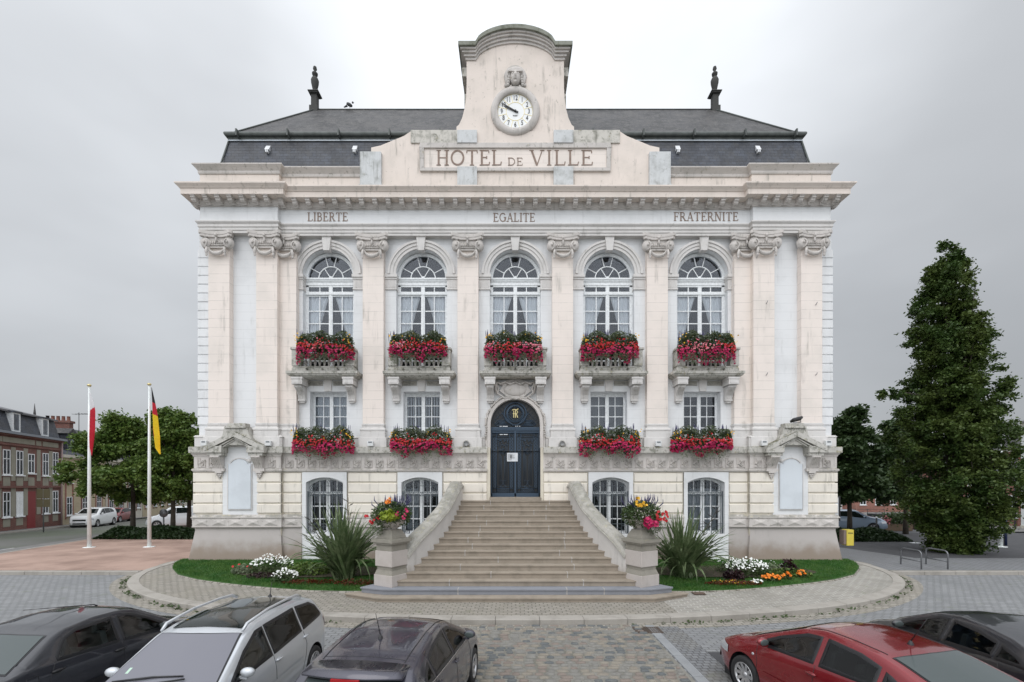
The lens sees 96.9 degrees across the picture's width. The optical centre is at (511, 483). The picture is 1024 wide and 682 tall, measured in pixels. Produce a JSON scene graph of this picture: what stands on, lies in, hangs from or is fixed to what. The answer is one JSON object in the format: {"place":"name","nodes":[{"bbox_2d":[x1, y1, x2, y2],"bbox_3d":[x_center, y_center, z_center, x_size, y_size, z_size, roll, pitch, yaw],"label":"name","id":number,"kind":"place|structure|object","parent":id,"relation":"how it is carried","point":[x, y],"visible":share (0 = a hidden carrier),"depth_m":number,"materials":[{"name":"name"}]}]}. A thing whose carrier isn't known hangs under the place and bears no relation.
{"place":"outdoors","nodes":[
{"label":"outdoors","id":0,"kind":"place"},
{"bbox_2d":[0,526,192,569],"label":"gravel terrace","id":1,"kind":"structure","parent":0,"point":[110,553],"depth_m":19.42,"materials":[{"name":"beige gravel"}]},
{"bbox_2d":[82,384,95,547],"bbox_3d":[-20.872,-0.882,22.400,0.500,8.070,0.500,0,0,0],"label":"flagpole","id":2,"kind":"object","parent":1,"relation":"on","point":[89,538],"visible":0.98,"depth_m":22.35,"materials":[{"name":"metal"}]},
{"bbox_2d":[89,392,94,454],"bbox_3d":[-20.713,-2.937,22.332,0.279,3.108,0.180,0,0,8],"label":"flag","id":3,"kind":"object","parent":2,"relation":"hanging from","point":[92,425],"visible":1,"depth_m":22.32,"materials":[{"name":"red fabric"}]},
{"bbox_2d":[47,408,166,526],"bbox_3d":[-25.035,-0.667,28.453,6.381,8.049,6.588,0,0,0],"label":"street tree","id":4,"kind":"object","parent":1,"relation":"on","point":[115,437],"visible":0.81,"depth_m":27.59,"materials":[{"name":"green plant"}]},
{"bbox_2d":[144,383,155,547],"bbox_3d":[-18.067,-0.927,22.600,0.500,8.170,0.500,0,0,0],"label":"flagpole","id":5,"kind":"object","parent":1,"relation":"on","point":[149,486],"visible":1,"depth_m":22.55,"materials":[{"name":"metal"}]},
{"bbox_2d":[151,387,160,453],"bbox_3d":[-17.674,-3.115,22.540,0.501,3.309,0.200,0,0,0],"label":"flag","id":6,"kind":"object","parent":5,"relation":"hanging from","point":[156,432],"visible":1,"depth_m":22.52,"materials":[{"name":"yellow fabric"}]},
{"bbox_2d":[127,405,198,525],"bbox_3d":[-21.119,-0.831,28.449,4.063,8.376,4.774,0,0,0],"label":"street tree","id":7,"kind":"object","parent":1,"relation":"on","point":[171,460],"visible":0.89,"depth_m":27.88,"materials":[{"name":"green plant"}]},
{"bbox_2d":[145,505,194,525],"bbox_3d":[-26.843,2.664,36.496,4.020,1.762,1.889,0,0,-22],"label":"pale van","id":8,"kind":"object","parent":1,"relation":"on","point":[181,515],"visible":0.41,"depth_m":35.83,"materials":[{"name":"silver metal"}]},
{"bbox_2d":[172,558,376,590],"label":"lawn","id":9,"kind":"structure","parent":0,"point":[231,578],"depth_m":14.46,"materials":[{"name":"green plant"}]},
{"bbox_2d":[270,567,298,583],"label":"white flowers","id":10,"kind":"object","parent":9,"relation":"on","point":[288,578],"visible":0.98,"depth_m":14.20,"materials":[{"name":"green plant"}]},
{"bbox_2d":[282,579,343,584],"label":"rust red plants","id":11,"kind":"object","parent":9,"relation":"on","point":[310,580],"visible":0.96,"depth_m":14.02,"materials":[{"name":"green plant"}]},
{"bbox_2d":[139,558,871,614],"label":"island paving","id":12,"kind":"structure","parent":0,"point":[165,580],"depth_m":12.00,"materials":[{"name":"beige stone"}]},
{"bbox_2d":[171,567,357,592],"bbox_3d":[-8.658,3.105,14.870,9.910,0.218,1.755,0,0,25],"label":"bed edging","id":13,"kind":"object","parent":12,"relation":"on","point":[174,572],"visible":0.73,"depth_m":13.69,"materials":[{"name":"grey stone"}]},
{"bbox_2d":[0,575,1023,681],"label":"square paving","id":14,"kind":"structure","parent":0,"point":[21,595],"depth_m":12.83,"materials":[{"name":"grey stone"}]},
{"bbox_2d":[0,604,187,681],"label":"navy saloon","id":15,"kind":"object","parent":14,"relation":"on","point":[80,643],"visible":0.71,"depth_m":6.53,"materials":[{"name":"paint"}]},
{"bbox_2d":[0,635,42,674],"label":"car windshield","id":16,"kind":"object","parent":15,"relation":"in","point":[12,647],"depth_m":5.95,"materials":[{"name":"grey glass"}]},
{"bbox_2d":[55,616,119,660],"bbox_3d":[-6.117,2.225,6.518,0.161,0.386,0.870,0,0,6],"label":"side window","id":17,"kind":"structure","parent":15,"relation":"in","point":[73,630],"depth_m":6.49,"materials":[{"name":"black glass"}]},
{"bbox_2d":[114,612,163,640],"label":"side window","id":18,"kind":"structure","parent":15,"relation":"in","point":[126,613],"depth_m":7.24,"materials":[{"name":"black glass"}]},
{"bbox_2d":[104,583,324,681],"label":"silver estate car","id":19,"kind":"object","parent":14,"relation":"on","point":[269,638],"visible":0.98,"depth_m":6.26,"materials":[{"name":"paint"}]},
{"bbox_2d":[109,575,922,630],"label":"edging setts","id":20,"kind":"structure","parent":14,"relation":"on","point":[115,590],"depth_m":11.69,"materials":[{"name":"grey stone"}]},
{"bbox_2d":[119,575,912,624],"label":"weeds","id":21,"kind":"object","parent":20,"relation":"on","point":[128,592],"visible":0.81,"depth_m":12.17,"materials":[{"name":"green plant"}]},
{"bbox_2d":[344,481,688,601],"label":"entrance staircase","id":22,"kind":"structure","parent":14,"relation":"on","point":[576,546],"depth_m":13.54,"materials":[{"name":"stone"}]},
{"bbox_2d":[364,493,412,535],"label":"flowers","id":23,"kind":"object","parent":22,"relation":"on","point":[388,516],"visible":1,"depth_m":12.88,"materials":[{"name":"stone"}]},
{"bbox_2d":[620,494,668,535],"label":"flowers","id":24,"kind":"object","parent":22,"relation":"on","point":[653,519],"visible":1,"depth_m":12.88,"materials":[{"name":"plant"}]},
{"bbox_2d":[477,630,694,681],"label":"lane bedding","id":25,"kind":"object","parent":14,"relation":"on","point":[673,660],"visible":0.2,"depth_m":8.62,"materials":[{"name":"grey sand"}]},
{"bbox_2d":[295,613,477,681],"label":"grey hatchback","id":26,"kind":"object","parent":25,"relation":"on","point":[397,649],"visible":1,"depth_m":5.68,"materials":[{"name":"paint"}]},
{"bbox_2d":[457,624,690,681],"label":"lane cobbles","id":27,"kind":"object","parent":25,"relation":"on","point":[514,636],"visible":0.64,"depth_m":8.87,"materials":[{"name":"grey stone"}]},
{"bbox_2d":[632,627,663,633],"bbox_3d":[3.071,3.329,10.280,0.600,0.037,0.420,0,0,0],"label":"drain grating","id":28,"kind":"object","parent":14,"relation":"on","point":[648,630],"visible":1,"depth_m":10.23,"materials":[{"name":"grey metal"}]},
{"bbox_2d":[655,626,731,681],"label":"edge rows","id":29,"kind":"object","parent":14,"relation":"on","point":[705,664],"visible":0.8,"depth_m":8.77,"materials":[{"name":"grey stone"}]},
{"bbox_2d":[708,652,724,666],"bbox_3d":[4.795,3.352,6.475,1.870,0.057,4.950,0,0,0],"label":"asphalt patch","id":30,"kind":"object","parent":14,"relation":"on","point":[717,656],"visible":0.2,"depth_m":8.72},
{"bbox_2d":[720,618,1022,681],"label":"red car","id":31,"kind":"object","parent":30,"relation":"on","point":[850,652],"visible":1,"depth_m":6.00,"materials":[{"name":"paint"}]},
{"bbox_2d":[869,611,1023,681],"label":"dark hatchback","id":32,"kind":"object","parent":14,"relation":"on","point":[995,639],"visible":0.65,"depth_m":6.69,"materials":[{"name":"black paint"}]},
{"bbox_2d":[0,517,1023,570],"bbox_3d":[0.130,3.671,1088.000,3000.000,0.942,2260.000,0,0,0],"label":"ground","id":33,"kind":"structure","parent":0,"point":[19,539],"depth_m":30.26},
{"bbox_2d":[0,407,66,530],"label":"brick house","id":34,"kind":"structure","parent":33,"relation":"on","point":[31,449],"depth_m":34.25,"materials":[{"name":"brown brick"}]},
{"bbox_2d":[2,449,12,475],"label":"window","id":35,"kind":"structure","parent":34,"relation":"in","point":[6,453],"depth_m":32.12,"materials":[{"name":"white paint"}]},
{"bbox_2d":[2,492,12,518],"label":"window","id":36,"kind":"structure","parent":34,"relation":"in","point":[6,495],"depth_m":32.12,"materials":[{"name":"white paint"}]},
{"bbox_2d":[15,492,25,517],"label":"window","id":37,"kind":"structure","parent":34,"relation":"in","point":[19,495],"depth_m":33.35,"materials":[{"name":"white paint"}]},
{"bbox_2d":[16,450,25,475],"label":"window","id":38,"kind":"structure","parent":34,"relation":"in","point":[19,454],"depth_m":33.35,"materials":[{"name":"white paint"}]},
{"bbox_2d":[27,491,34,528],"bbox_3d":[-36.632,2.174,34.554,0.050,3.165,0.900,0,0,-18],"label":"door","id":39,"kind":"structure","parent":34,"relation":"in","point":[31,494],"depth_m":34.57,"materials":[{"name":"red wood"}]},
{"bbox_2d":[28,454,36,474],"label":"window","id":40,"kind":"structure","parent":34,"relation":"in","point":[31,457],"depth_m":34.55,"materials":[{"name":"white paint"}]},
{"bbox_2d":[42,453,50,476],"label":"window","id":41,"kind":"structure","parent":34,"relation":"in","point":[45,456],"depth_m":36.10,"materials":[{"name":"white paint"}]},
{"bbox_2d":[52,491,59,513],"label":"window","id":42,"kind":"structure","parent":34,"relation":"in","point":[55,493],"depth_m":37.28,"materials":[{"name":"white paint"}]},
{"bbox_2d":[37,489,49,531],"bbox_3d":[-32.524,1.880,31.500,0.900,3.000,0.070,0,0,0],"label":"road sign","id":43,"kind":"object","parent":33,"relation":"on","point":[43,494],"visible":1,"depth_m":31.47,"materials":[{"name":"grey metal"}]},
{"bbox_2d":[33,403,104,524],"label":"yellow brick house","id":44,"kind":"structure","parent":33,"relation":"on","point":[73,504],"depth_m":39.80,"materials":[{"name":"beige brick"}]},
{"bbox_2d":[0,570,141,574],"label":"kerb","id":45,"kind":"structure","parent":33,"relation":"on","point":[68,572],"depth_m":15.86,"materials":[{"name":"stone"}]},
{"bbox_2d":[0,516,146,533],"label":"kerb","id":46,"kind":"structure","parent":33,"relation":"on","point":[36,529],"depth_m":33.38,"materials":[{"name":"stone"}]},
{"bbox_2d":[75,430,141,516],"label":"rendered house","id":47,"kind":"structure","parent":33,"relation":"on","point":[108,503],"depth_m":47.62,"materials":[{"name":"white paint"}]},
{"bbox_2d":[92,524,194,539],"bbox_3d":[-19.766,2.907,27.500,9.628,0.971,2.460,0,0,0],"label":"hedge","id":48,"kind":"object","parent":33,"relation":"on","point":[164,531],"visible":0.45,"depth_m":26.61,"materials":[{"name":"green plant"}]},
{"bbox_2d":[140,456,178,516],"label":"yellow brick house","id":49,"kind":"structure","parent":33,"relation":"on","point":[157,509],"depth_m":55.55,"materials":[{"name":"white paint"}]},
{"bbox_2d":[157,440,192,526],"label":"building","id":50,"kind":"structure","parent":33,"relation":"on","point":[189,521],"depth_m":30.39,"materials":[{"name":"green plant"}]},
{"bbox_2d":[127,558,904,624],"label":"island kerb","id":51,"kind":"structure","parent":33,"relation":"on","point":[895,587],"depth_m":11.04,"materials":[{"name":"stone"}]},
{"bbox_2d":[645,625,708,681],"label":"lane edge stones","id":52,"kind":"object","parent":33,"relation":"on","point":[683,661],"visible":0.45,"depth_m":8.65,"materials":[{"name":"stone"}]},
{"bbox_2d":[831,403,896,528],"bbox_3d":[20.351,-0.795,27.775,3.997,8.255,4.380,0,0,0],"label":"street tree","id":53,"kind":"object","parent":33,"relation":"on","point":[860,481],"visible":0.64,"depth_m":26.54,"materials":[{"name":"green plant"}]},
{"bbox_2d":[842,499,902,511],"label":"brick house","id":54,"kind":"structure","parent":33,"relation":"on","point":[864,506],"depth_m":63.87,"materials":[{"name":"red brick"}]},
{"bbox_2d":[836,526,912,541],"bbox_3d":[18.625,2.891,26.297,7.248,0.992,2.862,0,0,0],"label":"hedge","id":55,"kind":"object","parent":33,"relation":"on","point":[867,533],"visible":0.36,"depth_m":25.19,"materials":[{"name":"green plant"}]},
{"bbox_2d":[857,419,942,533],"bbox_3d":[25.323,-0.541,29.962,5.134,7.872,5.275,0,0,0],"label":"street tree","id":56,"kind":"object","parent":33,"relation":"on","point":[891,496],"visible":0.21,"depth_m":29.79,"materials":[{"name":"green plant"}]},
{"bbox_2d":[874,239,1023,555],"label":"tall conical tree","id":57,"kind":"object","parent":33,"relation":"on","point":[961,419],"visible":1,"depth_m":19.70,"materials":[{"name":"green plant"}]},
{"bbox_2d":[889,570,1023,574],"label":"kerb","id":58,"kind":"structure","parent":33,"relation":"on","point":[959,572],"depth_m":15.86,"materials":[{"name":"stone"}]},
{"bbox_2d":[993,435,1020,527],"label":"brick house","id":59,"kind":"structure","parent":33,"relation":"on","point":[1018,521],"depth_m":34.96,"materials":[{"name":"red brick"}]},
{"bbox_2d":[0,0,1023,444],"label":"sky","id":60,"kind":"structure","parent":0,"point":[105,105],"materials":[{"name":"grey"}]},
{"bbox_2d":[174,24,856,559],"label":"town hall","id":61,"kind":"structure","parent":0,"point":[514,194],"depth_m":17.75,"materials":[{"name":"stone"}]},
{"bbox_2d":[291,423,355,460],"bbox_3d":[-7.255,-1.582,17.308,2.455,1.509,0.665,0,0,0],"label":"flower box","id":62,"kind":"object","parent":61,"relation":"attached to","point":[323,441],"visible":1,"depth_m":17.21,"materials":[{"name":"plant"}]},
{"bbox_2d":[294,330,355,365],"bbox_3d":[-7.138,-5.157,17.230,2.305,1.522,0.660,0,0,0],"label":"flower box","id":63,"kind":"object","parent":61,"relation":"attached to","point":[307,343],"visible":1,"depth_m":17.13,"materials":[{"name":"plant"}]},
{"bbox_2d":[307,478,342,533],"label":"barred window","id":64,"kind":"structure","parent":61,"relation":"in","point":[328,492],"depth_m":17.99,"materials":[{"name":"white paint"}]},
{"bbox_2d":[305,253,353,365],"bbox_3d":[-7.290,-6.780,18.305,2.040,4.960,0.210,0,0,0],"label":"arched window","id":65,"kind":"structure","parent":61,"relation":"in","point":[316,302],"depth_m":18.27,"materials":[{"name":"white paint"}]},
{"bbox_2d":[314,393,346,433],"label":"casement window","id":66,"kind":"structure","parent":61,"relation":"in","point":[331,407],"depth_m":18.48,"materials":[{"name":"white glass"}]},
{"bbox_2d":[388,330,447,364],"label":"flower box","id":67,"kind":"object","parent":61,"relation":"attached to","point":[430,345],"visible":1,"depth_m":17.13,"materials":[{"name":"plant"}]},
{"bbox_2d":[402,478,437,533],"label":"barred window","id":68,"kind":"structure","parent":61,"relation":"in","point":[414,493],"depth_m":18.00,"materials":[{"name":"white paint"}]},
{"bbox_2d":[389,424,452,461],"bbox_3d":[-3.492,-1.574,17.311,2.456,1.523,0.658,0,0,0],"label":"flower box","id":69,"kind":"object","parent":61,"relation":"attached to","point":[412,443],"visible":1,"depth_m":17.21,"materials":[{"name":"plant"}]},
{"bbox_2d":[398,253,446,365],"bbox_3d":[-3.580,-6.780,18.305,2.040,4.960,0.210,0,0,0],"label":"arched window","id":70,"kind":"structure","parent":61,"relation":"in","point":[408,302],"depth_m":18.27,"materials":[{"name":"white paint"}]},
{"bbox_2d":[405,393,439,433],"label":"casement window","id":71,"kind":"structure","parent":61,"relation":"in","point":[407,395],"depth_m":18.50,"materials":[{"name":"white paint"}]},
{"bbox_2d":[484,330,542,365],"bbox_3d":[0.052,-5.163,17.223,2.297,1.484,0.674,0,0,0],"label":"flower box","id":72,"kind":"object","parent":61,"relation":"attached to","point":[505,347],"visible":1,"depth_m":17.13,"materials":[{"name":"plant"}]},
{"bbox_2d":[490,253,539,365],"bbox_3d":[0.130,-6.780,18.305,2.040,4.960,0.210,0,0,0],"label":"arched window","id":73,"kind":"structure","parent":61,"relation":"in","point":[499,301],"depth_m":18.27,"materials":[{"name":"white paint"}]},
{"bbox_2d":[491,401,539,496],"bbox_3d":[0.130,-1.377,18.087,1.950,3.845,0.165,0,0,0],"label":"main door","id":74,"kind":"structure","parent":61,"relation":"in","point":[515,425],"depth_m":18.12,"materials":[{"name":"blue wood"}]},
{"bbox_2d":[590,393,624,433],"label":"casement window","id":75,"kind":"structure","parent":61,"relation":"in","point":[607,408],"depth_m":18.60,"materials":[{"name":"white glass"}]},
{"bbox_2d":[583,253,632,365],"bbox_3d":[3.840,-6.780,18.305,2.040,4.960,0.210,0,0,0],"label":"arched window","id":76,"kind":"structure","parent":61,"relation":"in","point":[622,302],"depth_m":18.27,"materials":[{"name":"white paint"}]},
{"bbox_2d":[580,329,639,366],"bbox_3d":[3.727,-5.150,17.220,2.284,1.519,0.680,0,0,0],"label":"flower box","id":77,"kind":"object","parent":61,"relation":"attached to","point":[628,349],"visible":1,"depth_m":17.12,"materials":[{"name":"plant"}]},
{"bbox_2d":[578,423,641,461],"bbox_3d":[3.756,-1.572,17.303,2.471,1.532,0.674,0,0,0],"label":"flower box","id":78,"kind":"object","parent":61,"relation":"attached to","point":[612,443],"visible":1,"depth_m":17.20,"materials":[{"name":"plant"}]},
{"bbox_2d":[592,478,628,533],"bbox_3d":[3.840,0.870,17.913,1.460,2.260,0.333,0,0,0],"label":"barred window","id":79,"kind":"structure","parent":61,"relation":"in","point":[626,493],"depth_m":17.99,"materials":[{"name":"white paint"}]},
{"bbox_2d":[684,393,716,433],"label":"casement window","id":80,"kind":"structure","parent":61,"relation":"in","point":[698,396],"depth_m":18.34,"materials":[{"name":"white paint"}]},
{"bbox_2d":[677,253,724,365],"bbox_3d":[7.550,-6.780,18.305,2.040,4.960,0.210,0,0,0],"label":"arched window","id":81,"kind":"structure","parent":61,"relation":"in","point":[714,302],"depth_m":18.27,"materials":[{"name":"white paint"}]},
{"bbox_2d":[670,424,734,460],"bbox_3d":[7.284,-1.577,17.310,2.456,1.471,0.659,0,0,0],"label":"flower box","id":82,"kind":"object","parent":61,"relation":"attached to","point":[720,443],"visible":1,"depth_m":17.20,"materials":[{"name":"plant"}]},
{"bbox_2d":[683,478,722,533],"bbox_3d":[7.550,0.870,18.028,1.460,2.260,0.563,0,0,0],"label":"barred window","id":83,"kind":"structure","parent":61,"relation":"in","point":[704,499],"depth_m":18.02,"materials":[{"name":"white paint"}]},
{"bbox_2d":[677,329,738,365],"bbox_3d":[7.442,-5.173,17.227,2.289,1.456,0.665,0,0,0],"label":"flower box","id":84,"kind":"object","parent":61,"relation":"attached to","point":[723,346],"visible":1,"depth_m":17.12,"materials":[{"name":"plant"}]},
{"bbox_2d":[839,529,853,545],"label":"letter box","id":85,"kind":"object","parent":61,"relation":"attached to","point":[846,537],"visible":1,"depth_m":17.37,"materials":[{"name":"yellow paint"}]},
{"bbox_2d":[239,565,815,576],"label":"bed soil","id":86,"kind":"structure","parent":0,"point":[708,573],"depth_m":15.23,"materials":[{"name":"brown soil"}]},
{"bbox_2d":[230,563,253,574],"bbox_3d":[-9.052,2.883,15.252,0.791,0.416,0.543,0,0,0],"label":"silver plant","id":87,"kind":"object","parent":86,"relation":"on","point":[242,567],"visible":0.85,"depth_m":15.19,"materials":[{"name":"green plant"}]},
{"bbox_2d":[249,553,292,573],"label":"white flowers","id":88,"kind":"object","parent":86,"relation":"on","point":[268,561],"visible":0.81,"depth_m":15.29,"materials":[{"name":"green plant"}]},
{"bbox_2d":[282,560,329,575],"bbox_3d":[-6.879,2.823,15.205,1.675,0.538,1.001,0,0,0],"label":"leafy plant","id":89,"kind":"object","parent":86,"relation":"on","point":[297,567],"visible":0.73,"depth_m":15.06,"materials":[{"name":"green plant"}]},
{"bbox_2d":[280,498,380,580],"bbox_3d":[-5.391,1.734,14.515,3.699,2.661,4.003,0,0,0],"label":"flax plant","id":90,"kind":"object","parent":86,"relation":"on","point":[343,555],"visible":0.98,"depth_m":14.24,"materials":[{"name":"green plant"}]},
{"bbox_2d":[725,556,769,577],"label":"white flowers","id":91,"kind":"object","parent":86,"relation":"on","point":[755,568],"visible":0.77,"depth_m":14.86,"materials":[{"name":"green plant"}]},
{"bbox_2d":[759,567,812,577],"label":"flowers","id":92,"kind":"object","parent":86,"relation":"on","point":[794,574],"visible":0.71,"depth_m":14.82,"materials":[{"name":"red plant"}]},
{"bbox_2d":[778,558,798,572],"bbox_3d":[9.258,2.796,15.251,0.705,0.596,0.530,0,0,0],"label":"purple plant","id":93,"kind":"object","parent":86,"relation":"on","point":[788,562],"visible":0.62,"depth_m":15.20,"materials":[{"name":"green plant"}]},
{"bbox_2d":[656,558,858,590],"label":"lawn","id":94,"kind":"structure","parent":0,"point":[772,585],"depth_m":14.36,"materials":[{"name":"green plant"}]},
{"bbox_2d":[624,506,746,579],"bbox_3d":[5.601,1.855,14.742,3.486,2.406,3.743,0,0,-42],"label":"flax plant","id":95,"kind":"object","parent":94,"relation":"on","point":[685,556],"visible":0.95,"depth_m":14.48,"materials":[{"name":"green plant"}]},
{"bbox_2d":[704,579,761,585],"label":"rust red plants","id":96,"kind":"object","parent":94,"relation":"on","point":[716,582],"visible":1,"depth_m":13.86,"materials":[{"name":"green plant"}]},
{"bbox_2d":[722,567,744,580],"bbox_3d":[7.092,2.890,14.496,0.714,0.460,0.506,0,0,0],"label":"purple plant","id":97,"kind":"object","parent":94,"relation":"on","point":[734,574],"visible":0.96,"depth_m":14.40,"materials":[{"name":"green plant"}]},
{"bbox_2d":[664,564,892,612],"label":"sidewalk","id":98,"kind":"structure","parent":0,"point":[865,580],"depth_m":12.91,"materials":[{"name":"beige stone"}]},
{"bbox_2d":[675,568,860,592],"bbox_3d":[8.918,3.105,14.870,9.910,0.218,1.755,0,0,-25],"label":"bed edging","id":99,"kind":"object","parent":98,"relation":"on","point":[857,571],"visible":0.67,"depth_m":13.73,"materials":[{"name":"grey stone"}]},
{"bbox_2d":[894,529,919,532],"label":"road","id":100,"kind":"structure","parent":0,"point":[914,531],"depth_m":32.37,"materials":[{"name":"grey asphalt"}]},
{"bbox_2d":[839,509,887,528],"bbox_3d":[25.023,2.686,33.495,4.120,1.568,1.897,0,0,32],"label":"blue grey estate","id":101,"kind":"object","parent":100,"relation":"on","point":[859,519],"visible":0.41,"depth_m":32.60,"materials":[{"name":"paint"}]},
{"bbox_2d":[871,508,913,530],"bbox_3d":[27.804,2.606,33.002,3.725,1.623,1.690,0,0,0],"label":"street planter","id":102,"kind":"object","parent":100,"relation":"on","point":[891,519],"visible":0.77,"depth_m":32.66,"materials":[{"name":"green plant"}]},
{"bbox_2d":[838,533,1023,557],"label":"road","id":103,"kind":"structure","parent":0,"point":[1014,548],"depth_m":21.90,"materials":[{"name":"grey asphalt"}]},
{"bbox_2d":[839,547,1023,569],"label":"side pavement","id":104,"kind":"structure","parent":0,"point":[886,561],"depth_m":17.45,"materials":[{"name":"grey concrete"}]},
{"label":"road","id":105,"kind":"structure","parent":0,"visible":0},
{"bbox_2d":[0,535,97,552],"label":"gutter strip","id":106,"kind":"object","parent":105,"relation":"on","point":[31,546],"visible":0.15,"depth_m":23.65,"materials":[{"name":"grey concrete"}]},
{"bbox_2d":[69,507,116,526],"bbox_3d":[-35.465,2.818,38.490,1.976,1.628,4.270,0,0,-18],"label":"white suv","id":107,"kind":"object","parent":105,"relation":"on","point":[102,515],"visible":0.92,"depth_m":37.76,"materials":[{"name":"paint"}]},
{"bbox_2d":[115,508,130,521],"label":"red car","id":108,"kind":"object","parent":105,"relation":"on","point":[123,514],"visible":0.34,"depth_m":44.32,"materials":[{"name":"paint"}]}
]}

